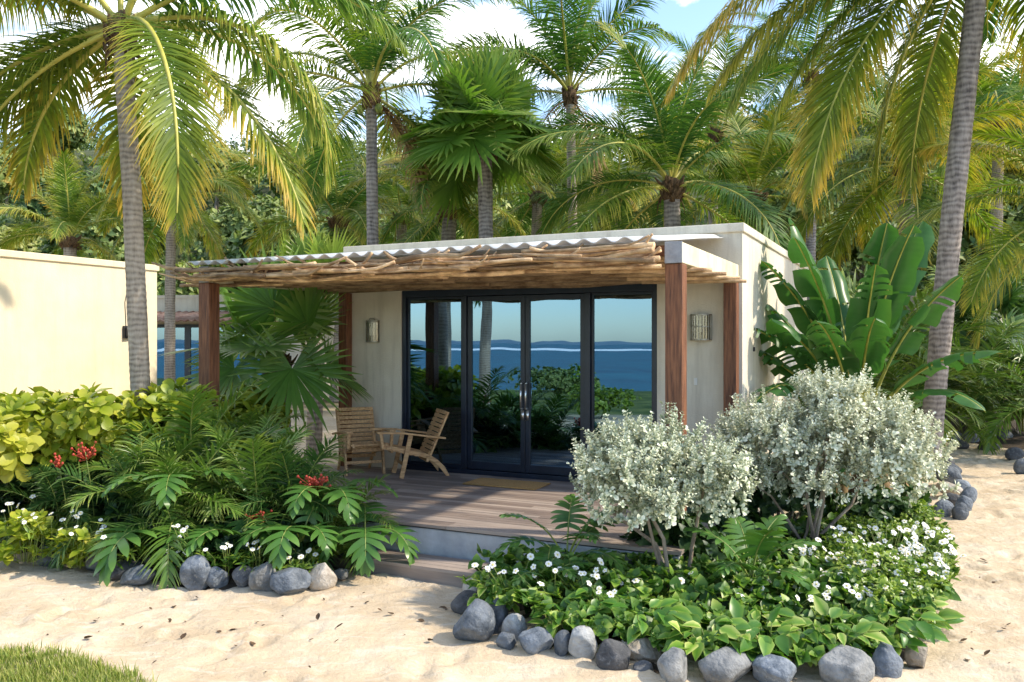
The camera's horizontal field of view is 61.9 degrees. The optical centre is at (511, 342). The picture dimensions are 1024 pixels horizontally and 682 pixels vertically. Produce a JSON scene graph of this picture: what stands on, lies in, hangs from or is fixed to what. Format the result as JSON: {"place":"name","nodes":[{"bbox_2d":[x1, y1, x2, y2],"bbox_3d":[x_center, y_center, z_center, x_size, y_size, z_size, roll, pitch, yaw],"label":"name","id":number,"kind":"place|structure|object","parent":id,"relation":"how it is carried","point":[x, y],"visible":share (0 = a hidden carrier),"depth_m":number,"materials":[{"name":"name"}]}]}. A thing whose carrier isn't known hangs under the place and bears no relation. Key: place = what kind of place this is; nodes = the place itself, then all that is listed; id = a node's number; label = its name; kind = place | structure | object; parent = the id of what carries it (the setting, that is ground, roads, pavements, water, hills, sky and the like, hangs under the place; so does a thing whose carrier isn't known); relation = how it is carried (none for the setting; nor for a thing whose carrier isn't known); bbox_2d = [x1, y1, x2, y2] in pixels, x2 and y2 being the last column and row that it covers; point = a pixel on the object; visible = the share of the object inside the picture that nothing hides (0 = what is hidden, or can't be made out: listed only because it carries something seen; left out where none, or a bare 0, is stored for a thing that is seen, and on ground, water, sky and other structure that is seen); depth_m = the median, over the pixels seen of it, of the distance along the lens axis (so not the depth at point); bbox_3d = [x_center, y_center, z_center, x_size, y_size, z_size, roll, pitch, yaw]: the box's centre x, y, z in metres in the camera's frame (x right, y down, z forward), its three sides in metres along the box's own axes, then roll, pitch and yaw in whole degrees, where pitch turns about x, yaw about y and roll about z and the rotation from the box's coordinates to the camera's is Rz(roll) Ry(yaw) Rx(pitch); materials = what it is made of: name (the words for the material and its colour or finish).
{"place":"outdoors","nodes":[
{"label":"outdoors","id":0,"kind":"place"},
{"bbox_2d":[0,639,159,681],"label":"lawn grass","id":1,"kind":"structure","parent":0,"point":[25,671],"depth_m":5.23,"materials":[{"name":"plant"}]},
{"bbox_2d":[0,501,338,589],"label":"bed ground","id":2,"kind":"structure","parent":0,"point":[231,584],"depth_m":7.61,"materials":[{"name":"soil"}]},
{"bbox_2d":[0,509,57,565],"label":"lime creeper","id":3,"kind":"object","parent":2,"relation":"on","point":[16,529],"visible":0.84,"depth_m":7.70,"materials":[{"name":"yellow plant"}]},
{"bbox_2d":[0,411,62,482],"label":"lime shrub","id":4,"kind":"object","parent":2,"relation":"on","point":[15,446],"visible":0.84,"depth_m":8.05,"materials":[{"name":"yellow plant"}]},
{"bbox_2d":[0,387,69,510],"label":"lime shrub","id":5,"kind":"object","parent":2,"relation":"on","point":[24,403],"visible":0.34,"depth_m":8.41,"materials":[{"name":"green plant"}]},
{"bbox_2d":[0,453,109,569],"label":"feather palm","id":6,"kind":"object","parent":2,"relation":"on","point":[46,485],"visible":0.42,"depth_m":8.14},
{"bbox_2d":[12,386,101,511],"bbox_3d":[-4.775,1.300,8.866,1.274,1.683,1.337,0,0,0],"label":"lime shrub","id":7,"kind":"object","parent":2,"relation":"on","point":[52,401],"visible":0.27,"depth_m":8.63,"materials":[{"name":"green plant"}]},
{"bbox_2d":[44,381,171,477],"bbox_3d":[-4.074,1.263,8.819,1.138,1.750,1.377,0,0,30],"label":"lime shrub","id":8,"kind":"object","parent":2,"relation":"on","point":[88,424],"visible":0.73,"depth_m":8.45,"materials":[{"name":"green plant"}]},
{"bbox_2d":[25,436,208,569],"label":"feather palm","id":9,"kind":"object","parent":2,"relation":"on","point":[128,485],"visible":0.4,"depth_m":7.99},
{"bbox_2d":[55,417,240,570],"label":"feather palm","id":10,"kind":"object","parent":2,"relation":"on","point":[179,448],"visible":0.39,"depth_m":8.01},
{"bbox_2d":[86,425,251,589],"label":"feather palm","id":11,"kind":"object","parent":2,"relation":"on","point":[164,579],"visible":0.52,"depth_m":7.58,"materials":[{"name":"plant"}]},
{"bbox_2d":[0,431,338,565],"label":"shaded undergrowth leaves","id":12,"kind":"object","parent":2,"relation":"on","point":[217,542],"visible":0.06,"depth_m":8.11,"materials":[{"name":"green plant"}]},
{"bbox_2d":[100,467,247,509],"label":"split leaf plant","id":13,"kind":"object","parent":2,"relation":"on","point":[165,494],"visible":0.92,"depth_m":7.45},
{"bbox_2d":[0,504,366,562],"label":"creeper leaves","id":14,"kind":"object","parent":2,"relation":"on","point":[337,552],"visible":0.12,"depth_m":7.86,"materials":[{"name":"green plant"}]},
{"bbox_2d":[134,377,236,463],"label":"lime shrub","id":15,"kind":"object","parent":2,"relation":"on","point":[168,386],"visible":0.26,"depth_m":8.84,"materials":[{"name":"green plant"}]},
{"bbox_2d":[179,555,210,590],"bbox_3d":[-2.655,1.936,7.186,0.263,0.314,0.193,0,9,0],"label":"edging stone","id":16,"kind":"object","parent":2,"relation":"on","point":[194,571],"visible":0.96,"depth_m":7.11,"materials":[{"name":"stone"}]},
{"bbox_2d":[97,379,302,526],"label":"feather palm","id":17,"kind":"object","parent":2,"relation":"on","point":[198,395],"visible":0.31,"depth_m":8.49,"materials":[{"name":"plant"}]},
{"bbox_2d":[0,0,409,507],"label":"coconut palm","id":18,"kind":"object","parent":2,"relation":"on","point":[39,62],"visible":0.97,"depth_m":8.92,"materials":[{"name":"green plant"}]},
{"bbox_2d":[181,498,281,556],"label":"split leaf plant","id":19,"kind":"object","parent":2,"relation":"on","point":[211,533],"visible":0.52,"depth_m":7.52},
{"bbox_2d":[140,418,348,569],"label":"feather palm","id":20,"kind":"object","parent":2,"relation":"on","point":[244,455],"visible":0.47,"depth_m":7.86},
{"bbox_2d":[220,380,291,438],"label":"lime shrub","id":21,"kind":"object","parent":2,"relation":"on","point":[245,406],"visible":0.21,"depth_m":10.29,"materials":[{"name":"green plant"}]},
{"bbox_2d":[156,241,373,440],"bbox_3d":[-3.237,0.433,10.957,2.688,3.552,2.335,0,0,22],"label":"fan palm","id":22,"kind":"object","parent":2,"relation":"on","point":[300,315],"visible":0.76,"depth_m":10.65,"materials":[{"name":"green plant"}]},
{"bbox_2d":[181,414,349,524],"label":"feather palm","id":23,"kind":"object","parent":2,"relation":"on","point":[317,466],"visible":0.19,"depth_m":8.37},
{"bbox_2d":[232,486,341,569],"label":"split leaf plant","id":24,"kind":"object","parent":2,"relation":"on","point":[281,547],"visible":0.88,"depth_m":7.20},
{"bbox_2d":[217,434,364,569],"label":"feather palm","id":25,"kind":"object","parent":2,"relation":"on","point":[293,466],"visible":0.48,"depth_m":7.91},
{"bbox_2d":[280,478,397,525],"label":"split leaf plant","id":26,"kind":"object","parent":2,"relation":"on","point":[350,511],"visible":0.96,"depth_m":7.46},
{"bbox_2d":[283,474,400,576],"bbox_3d":[-1.528,1.681,7.928,1.218,0.953,1.058,0,0,0],"label":"leaf plant","id":27,"kind":"object","parent":2,"relation":"on","point":[342,521],"visible":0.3,"depth_m":7.81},
{"bbox_2d":[0,387,1023,681],"bbox_3d":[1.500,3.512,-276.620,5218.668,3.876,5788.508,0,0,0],"label":"sandy ground","id":28,"kind":"structure","parent":0,"point":[72,607],"depth_m":6.15,"materials":[{"name":"sand"}]},
{"bbox_2d":[49,522,101,568],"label":"lime creeper","id":29,"kind":"object","parent":28,"relation":"on","point":[83,533],"visible":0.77,"depth_m":7.51,"materials":[{"name":"green plant"}]},
{"bbox_2d":[0,148,153,260],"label":"coconut palm","id":30,"kind":"object","parent":28,"relation":"on","point":[74,213],"visible":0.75,"depth_m":19.81,"materials":[{"name":"green plant"}]},
{"bbox_2d":[0,249,158,401],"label":"cream bungalow","id":31,"kind":"object","parent":28,"relation":"on","point":[63,324],"visible":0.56,"depth_m":12.80,"materials":[{"name":"paint"}]},
{"bbox_2d":[86,525,210,586],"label":"split leaf plant","id":32,"kind":"object","parent":28,"relation":"on","point":[108,555],"visible":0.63,"depth_m":7.23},
{"bbox_2d":[85,135,266,380],"bbox_3d":[-7.910,-1.424,20.578,4.112,6.784,4.270,0,0,-34],"label":"coconut palm","id":33,"kind":"object","parent":28,"relation":"on","point":[236,190],"visible":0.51,"depth_m":20.44,"materials":[{"name":"green plant"}]},
{"bbox_2d":[157,295,334,401],"bbox_3d":[-8.381,0.475,25.149,6.560,3.550,6.230,0,0,12],"label":"distant bungalow","id":34,"kind":"object","parent":28,"relation":"on","point":[187,321],"visible":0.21,"depth_m":23.26,"materials":[{"name":"paint"}]},
{"bbox_2d":[157,324,186,385],"bbox_3d":[-9.397,0.575,23.381,1.148,2.150,0.048,0,0,12],"label":"window","id":35,"kind":"structure","parent":34,"relation":"in","point":[180,329],"depth_m":23.32,"materials":[{"name":"blue glass"}]},
{"bbox_2d":[270,567,311,594],"bbox_3d":[-1.820,1.974,7.018,0.330,0.250,0.247,0,0,-22],"label":"edging stone","id":36,"kind":"object","parent":28,"relation":"on","point":[290,580],"visible":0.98,"depth_m":6.95,"materials":[{"name":"stone"}]},
{"bbox_2d":[274,223,359,455],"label":"fan palm","id":37,"kind":"object","parent":28,"relation":"on","point":[318,246],"visible":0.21,"depth_m":14.06,"materials":[{"name":"green plant"}]},
{"bbox_2d":[224,124,423,401],"bbox_3d":[-4.410,-1.906,22.717,5.186,7.574,5.147,0,0,41],"label":"coconut palm","id":38,"kind":"object","parent":28,"relation":"on","point":[341,209],"visible":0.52,"depth_m":22.56,"materials":[{"name":"green plant"}]},
{"bbox_2d":[315,502,421,576],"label":"split leaf plant","id":39,"kind":"object","parent":28,"relation":"on","point":[360,547],"visible":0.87,"depth_m":7.32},
{"bbox_2d":[213,0,524,244],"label":"coconut palm","id":40,"kind":"object","parent":28,"relation":"on","point":[371,59],"visible":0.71,"depth_m":17.73,"materials":[{"name":"green plant"}]},
{"bbox_2d":[322,161,456,245],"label":"coconut palm","id":41,"kind":"object","parent":28,"relation":"on","point":[403,226],"visible":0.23,"depth_m":24.78,"materials":[{"name":"green plant"}]},
{"bbox_2d":[337,156,554,244],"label":"coconut palm","id":42,"kind":"object","parent":28,"relation":"on","point":[449,233],"visible":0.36,"depth_m":19.81,"materials":[{"name":"green plant"}]},
{"bbox_2d":[315,549,576,593],"bbox_3d":[-0.702,2.033,7.481,3.000,0.235,0.377,0,0,26],"label":"deck step","id":43,"kind":"object","parent":28,"relation":"on","point":[442,570],"visible":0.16,"depth_m":7.40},
{"bbox_2d":[452,598,494,641],"bbox_3d":[-0.245,1.942,5.904,0.272,0.314,0.245,25,-6,0],"label":"edging stone","id":44,"kind":"object","parent":28,"relation":"on","point":[475,622],"visible":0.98,"depth_m":5.83,"materials":[{"name":"stone"}]},
{"bbox_2d":[234,463,715,574],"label":"wooden deck","id":45,"kind":"structure","parent":28,"relation":"on","point":[452,515],"depth_m":8.24,"materials":[{"name":"wood"}]},
{"bbox_2d":[332,407,395,475],"bbox_3d":[-1.889,1.248,10.765,0.612,0.810,0.915,0,0,-24],"label":"teak armchair","id":46,"kind":"object","parent":45,"relation":"on","point":[360,445],"visible":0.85,"depth_m":10.97,"materials":[{"name":"brown wood"}]},
{"bbox_2d":[369,408,449,478],"bbox_3d":[-1.276,1.248,10.638,0.915,0.810,0.612,0,0,-19],"label":"teak armchair","id":47,"kind":"object","parent":45,"relation":"on","point":[406,451],"visible":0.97,"depth_m":10.54,"materials":[{"name":"brown wood"}]},
{"bbox_2d":[151,233,746,510],"bbox_3d":[-0.760,0.224,9.274,6.192,2.849,2.792,0,0,26],"label":"branch pergola","id":48,"kind":"object","parent":45,"relation":"on","point":[675,267],"visible":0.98,"depth_m":8.47,"materials":[{"name":"brown wood"}]},
{"bbox_2d":[386,35,570,238],"bbox_3d":[-0.674,-2.249,17.805,4.032,8.403,4.325,0,0,0],"label":"fan palm","id":49,"kind":"object","parent":28,"relation":"on","point":[485,103],"visible":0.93,"depth_m":17.30,"materials":[{"name":"green plant"}]},
{"bbox_2d":[463,117,614,236],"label":"coconut palm","id":50,"kind":"object","parent":28,"relation":"on","point":[537,200],"visible":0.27,"depth_m":24.88,"materials":[{"name":"green plant"}]},
{"bbox_2d":[418,0,708,232],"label":"coconut palm","id":51,"kind":"object","parent":28,"relation":"on","point":[569,58],"visible":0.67,"depth_m":21.00,"materials":[{"name":"green plant"}]},
{"bbox_2d":[343,223,808,511],"bbox_3d":[1.327,0.475,12.876,5.335,3.550,5.550,0,0,26],"label":"beach bungalow","id":52,"kind":"object","parent":28,"relation":"on","point":[528,383],"visible":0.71,"depth_m":10.43,"materials":[{"name":"paint"}]},
{"bbox_2d":[407,296,460,467],"bbox_3d":[-0.991,0.505,11.052,0.839,2.190,0.050,0,0,26],"label":"window","id":53,"kind":"structure","parent":52,"relation":"in","point":[433,323],"depth_m":11.05,"materials":[{"name":"glass"}]},
{"bbox_2d":[467,295,524,472],"bbox_3d":[-0.208,0.504,10.617,0.803,2.176,0.117,0,0,26],"label":"door","id":54,"kind":"structure","parent":52,"relation":"in","point":[495,324],"depth_m":10.64,"materials":[{"name":"glass"}]},
{"bbox_2d":[525,293,583,476],"bbox_3d":[0.509,0.504,10.267,0.780,2.176,0.117,0,0,26],"label":"door","id":55,"kind":"structure","parent":52,"relation":"in","point":[554,323],"depth_m":10.30,"materials":[{"name":"glass"}]},
{"bbox_2d":[591,291,652,460],"bbox_3d":[1.290,0.505,9.940,0.766,2.190,0.050,0,0,26],"label":"window","id":56,"kind":"structure","parent":52,"relation":"in","point":[621,322],"depth_m":9.94,"materials":[{"name":"glass"}]},
{"bbox_2d":[595,639,630,670],"bbox_3d":[0.636,1.979,5.371,0.215,0.218,0.174,0,0,18],"label":"edging stone","id":57,"kind":"object","parent":28,"relation":"on","point":[612,654],"visible":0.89,"depth_m":5.32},
{"bbox_2d":[542,102,704,233],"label":"coconut palm","id":58,"kind":"object","parent":28,"relation":"on","point":[564,157],"visible":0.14,"depth_m":23.42,"materials":[{"name":"green plant"}]},
{"bbox_2d":[600,598,691,651],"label":"variegated plant","id":59,"kind":"object","parent":28,"relation":"on","point":[662,616],"visible":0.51,"depth_m":5.59,"materials":[{"name":"green plant"}]},
{"bbox_2d":[506,19,815,250],"bbox_3d":[2.951,-2.267,17.344,6.186,8.704,6.154,0,0,0],"label":"coconut palm","id":60,"kind":"object","parent":28,"relation":"on","point":[674,123],"visible":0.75,"depth_m":16.55,"materials":[{"name":"green plant"}]},
{"bbox_2d":[657,647,686,681],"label":"edging stone","id":61,"kind":"object","parent":28,"relation":"on","point":[672,664],"visible":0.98,"depth_m":5.10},
{"bbox_2d":[620,27,809,224],"bbox_3d":[6.607,-4.123,27.118,6.586,12.011,5.980,0,0,0],"label":"coconut palm","id":62,"kind":"object","parent":28,"relation":"on","point":[728,40],"visible":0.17,"depth_m":26.38,"materials":[{"name":"green plant"}]},
{"bbox_2d":[698,646,751,681],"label":"edging stone","id":63,"kind":"object","parent":28,"relation":"on","point":[727,664],"visible":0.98,"depth_m":5.12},
{"bbox_2d":[524,471,931,643],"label":"shaded undergrowth leaves","id":64,"kind":"object","parent":28,"relation":"on","point":[909,489],"visible":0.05,"depth_m":7.50,"materials":[{"name":"green plant"}]},
{"bbox_2d":[647,86,856,263],"bbox_3d":[5.514,-2.085,20.031,4.833,8.136,4.795,0,0,21],"label":"coconut palm","id":65,"kind":"object","parent":28,"relation":"on","point":[752,167],"visible":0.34,"depth_m":19.62,"materials":[{"name":"green plant"}]},
{"bbox_2d":[752,654,796,681],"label":"edging stone","id":66,"kind":"object","parent":28,"relation":"on","point":[771,668],"visible":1,"depth_m":5.07,"materials":[{"name":"stone"}]},
{"bbox_2d":[695,0,921,375],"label":"coconut palm","id":67,"kind":"object","parent":28,"relation":"on","point":[809,242],"visible":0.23,"depth_m":25.38,"materials":[{"name":"green plant"}]},
{"bbox_2d":[660,0,1023,459],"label":"coconut palm","id":68,"kind":"object","parent":28,"relation":"on","point":[974,25],"visible":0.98,"depth_m":12.38,"materials":[{"name":"green plant"}]},
{"bbox_2d":[818,644,874,681],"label":"edging stone","id":69,"kind":"object","parent":28,"relation":"on","point":[842,663],"visible":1,"depth_m":5.08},
{"bbox_2d":[814,267,1005,449],"bbox_3d":[6.877,0.238,15.158,3.466,3.343,3.560,0,0,-31],"label":"feather palm","id":70,"kind":"object","parent":28,"relation":"on","point":[909,315],"visible":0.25,"depth_m":14.61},
{"bbox_2d":[872,341,988,450],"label":"feather palm","id":71,"kind":"object","parent":28,"relation":"on","point":[901,371],"visible":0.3,"depth_m":14.26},
{"bbox_2d":[890,27,1023,321],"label":"coconut palm","id":72,"kind":"object","parent":28,"relation":"on","point":[1012,86],"visible":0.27,"depth_m":24.61,"materials":[{"name":"green plant"}]},
{"bbox_2d":[901,117,1023,354],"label":"coconut palm","id":73,"kind":"object","parent":28,"relation":"on","point":[976,198],"visible":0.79,"depth_m":13.71,"materials":[{"name":"green plant"}]},
{"bbox_2d":[904,314,1023,454],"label":"feather palm","id":74,"kind":"object","parent":28,"relation":"on","point":[994,343],"visible":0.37,"depth_m":15.29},
{"bbox_2d":[947,330,1023,445],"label":"feather palm","id":75,"kind":"object","parent":28,"relation":"on","point":[1019,406],"visible":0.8,"depth_m":14.31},
{"bbox_2d":[0,111,1023,304],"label":"hill","id":76,"kind":"structure","parent":0,"point":[92,155],"depth_m":57.38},
{"bbox_2d":[21,104,89,177],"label":"slope tree","id":77,"kind":"object","parent":76,"relation":"on","point":[77,138],"visible":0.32,"depth_m":55.16,"materials":[{"name":"green plant"}]},
{"bbox_2d":[2,169,120,226],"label":"slope tree","id":78,"kind":"object","parent":76,"relation":"on","point":[36,205],"visible":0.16,"depth_m":42.73,"materials":[{"name":"green plant"}]},
{"bbox_2d":[32,209,165,261],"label":"slope tree","id":79,"kind":"object","parent":76,"relation":"on","point":[46,247],"visible":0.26,"depth_m":36.19,"materials":[{"name":"green plant"}]},
{"bbox_2d":[171,141,259,212],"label":"slope tree","id":80,"kind":"object","parent":76,"relation":"on","point":[221,165],"visible":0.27,"depth_m":53.26,"materials":[{"name":"green plant"}]},
{"bbox_2d":[188,194,289,247],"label":"slope tree","id":81,"kind":"object","parent":76,"relation":"on","point":[229,220],"visible":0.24,"depth_m":40.67,"materials":[{"name":"green plant"}]},
{"bbox_2d":[214,208,349,266],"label":"slope tree","id":82,"kind":"object","parent":76,"relation":"on","point":[232,245],"visible":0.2,"depth_m":35.23,"materials":[{"name":"green plant"}]},
{"bbox_2d":[0,67,1023,388],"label":"hillside forest","id":83,"kind":"object","parent":76,"relation":"on","point":[90,145],"visible":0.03,"depth_m":52.56,"materials":[{"name":"green plant"}]},
{"bbox_2d":[0,36,1023,387],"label":"hillside shrubbery","id":84,"kind":"object","parent":76,"relation":"on","point":[862,150],"visible":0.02,"depth_m":56.35,"materials":[{"name":"green plant"}]},
{"bbox_2d":[718,164,832,243],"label":"slope tree","id":85,"kind":"object","parent":76,"relation":"on","point":[791,210],"visible":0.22,"depth_m":42.02,"materials":[{"name":"green plant"}]},
{"bbox_2d":[916,177,1023,262],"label":"slope tree","id":86,"kind":"object","parent":76,"relation":"on","point":[1015,214],"visible":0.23,"depth_m":38.09,"materials":[{"name":"green plant"}]},
{"bbox_2d":[0,0,1023,163],"label":"sky","id":87,"kind":"structure","parent":0,"point":[689,18],"materials":[{"name":"white"}]},
{"bbox_2d":[483,486,922,672],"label":"bed ground","id":88,"kind":"structure","parent":0,"point":[655,667],"depth_m":5.87,"materials":[{"name":"soil"}]},
{"bbox_2d":[566,401,763,590],"bbox_3d":[1.151,1.278,6.516,1.503,1.620,1.328,0,0,0],"label":"silver bush","id":89,"kind":"object","parent":88,"relation":"on","point":[646,469],"visible":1,"depth_m":6.30,"materials":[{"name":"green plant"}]},
{"bbox_2d":[619,513,726,573],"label":"green shrub","id":90,"kind":"object","parent":88,"relation":"on","point":[676,535],"visible":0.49,"depth_m":6.94,"materials":[{"name":"green plant"}]},
{"bbox_2d":[656,605,757,660],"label":"variegated plant","id":91,"kind":"object","parent":88,"relation":"on","point":[678,633],"visible":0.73,"depth_m":5.36,"materials":[{"name":"green plant"}]},
{"bbox_2d":[468,501,961,666],"bbox_3d":[2.432,1.792,6.806,5.400,0.386,2.678,0,0,-26],"label":"leafy ground cover","id":92,"kind":"object","parent":88,"relation":"on","point":[652,577],"visible":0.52,"depth_m":6.05,"materials":[{"name":"green plant"}]},
{"bbox_2d":[508,544,594,587],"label":"split leaf plant","id":93,"kind":"object","parent":92,"relation":"on","point":[548,554],"visible":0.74,"depth_m":6.44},
{"bbox_2d":[494,494,627,573],"bbox_3d":[0.479,1.534,6.754,0.987,0.530,0.912,0,0,24],"label":"split leaf plant","id":94,"kind":"object","parent":92,"relation":"on","point":[568,517],"visible":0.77,"depth_m":6.70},
{"bbox_2d":[683,514,821,589],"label":"split leaf plant","id":95,"kind":"object","parent":92,"relation":"on","point":[754,542],"visible":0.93,"depth_m":6.22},
{"bbox_2d":[714,597,828,655],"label":"variegated plant","id":96,"kind":"object","parent":88,"relation":"on","point":[739,621],"visible":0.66,"depth_m":5.40,"materials":[{"name":"green plant"}]},
{"bbox_2d":[733,456,845,520],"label":"green shrub","id":97,"kind":"object","parent":88,"relation":"on","point":[764,503],"visible":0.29,"depth_m":8.35,"materials":[{"name":"green plant"}]},
{"bbox_2d":[762,595,891,665],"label":"variegated plant","id":98,"kind":"object","parent":88,"relation":"on","point":[871,629],"visible":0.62,"depth_m":5.36,"materials":[{"name":"green plant"}]},
{"bbox_2d":[708,361,960,540],"bbox_3d":[2.991,1.119,7.804,2.386,1.922,1.659,0,0,0],"label":"silver bush","id":99,"kind":"object","parent":88,"relation":"on","point":[814,448],"visible":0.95,"depth_m":7.49,"materials":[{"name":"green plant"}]},
{"bbox_2d":[823,483,918,524],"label":"green shrub","id":100,"kind":"object","parent":88,"relation":"on","point":[878,505],"visible":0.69,"depth_m":8.44,"materials":[{"name":"green plant"}]},
{"bbox_2d":[752,217,1002,494],"bbox_3d":[3.840,0.289,10.185,2.678,3.640,2.918,0,0,0],"label":"giant banana plant","id":101,"kind":"object","parent":88,"relation":"on","point":[860,336],"visible":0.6,"depth_m":9.76,"materials":[{"name":"green plant"}]},
{"bbox_2d":[818,499,959,620],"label":"fine creeper leaves","id":102,"kind":"object","parent":88,"relation":"on","point":[895,584],"visible":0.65,"depth_m":6.52,"materials":[{"name":"green plant"}]},
{"bbox_2d":[837,595,948,655],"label":"variegated plant","id":103,"kind":"object","parent":88,"relation":"on","point":[913,630],"visible":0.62,"depth_m":5.46,"materials":[{"name":"green plant"}]},
{"bbox_2d":[868,400,1023,449],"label":"bed ground","id":104,"kind":"structure","parent":0,"point":[1016,440],"depth_m":15.92,"materials":[{"name":"soil"}]},
{"bbox_2d":[775,26,1023,370],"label":"coconut palm","id":105,"kind":"object","parent":104,"relation":"on","point":[906,214],"visible":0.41,"depth_m":17.76,"materials":[{"name":"green plant"}]},
{"bbox_2d":[919,261,1023,427],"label":"fan palm","id":106,"kind":"object","parent":104,"relation":"on","point":[1010,299],"visible":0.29,"depth_m":16.71,"materials":[{"name":"green plant"}]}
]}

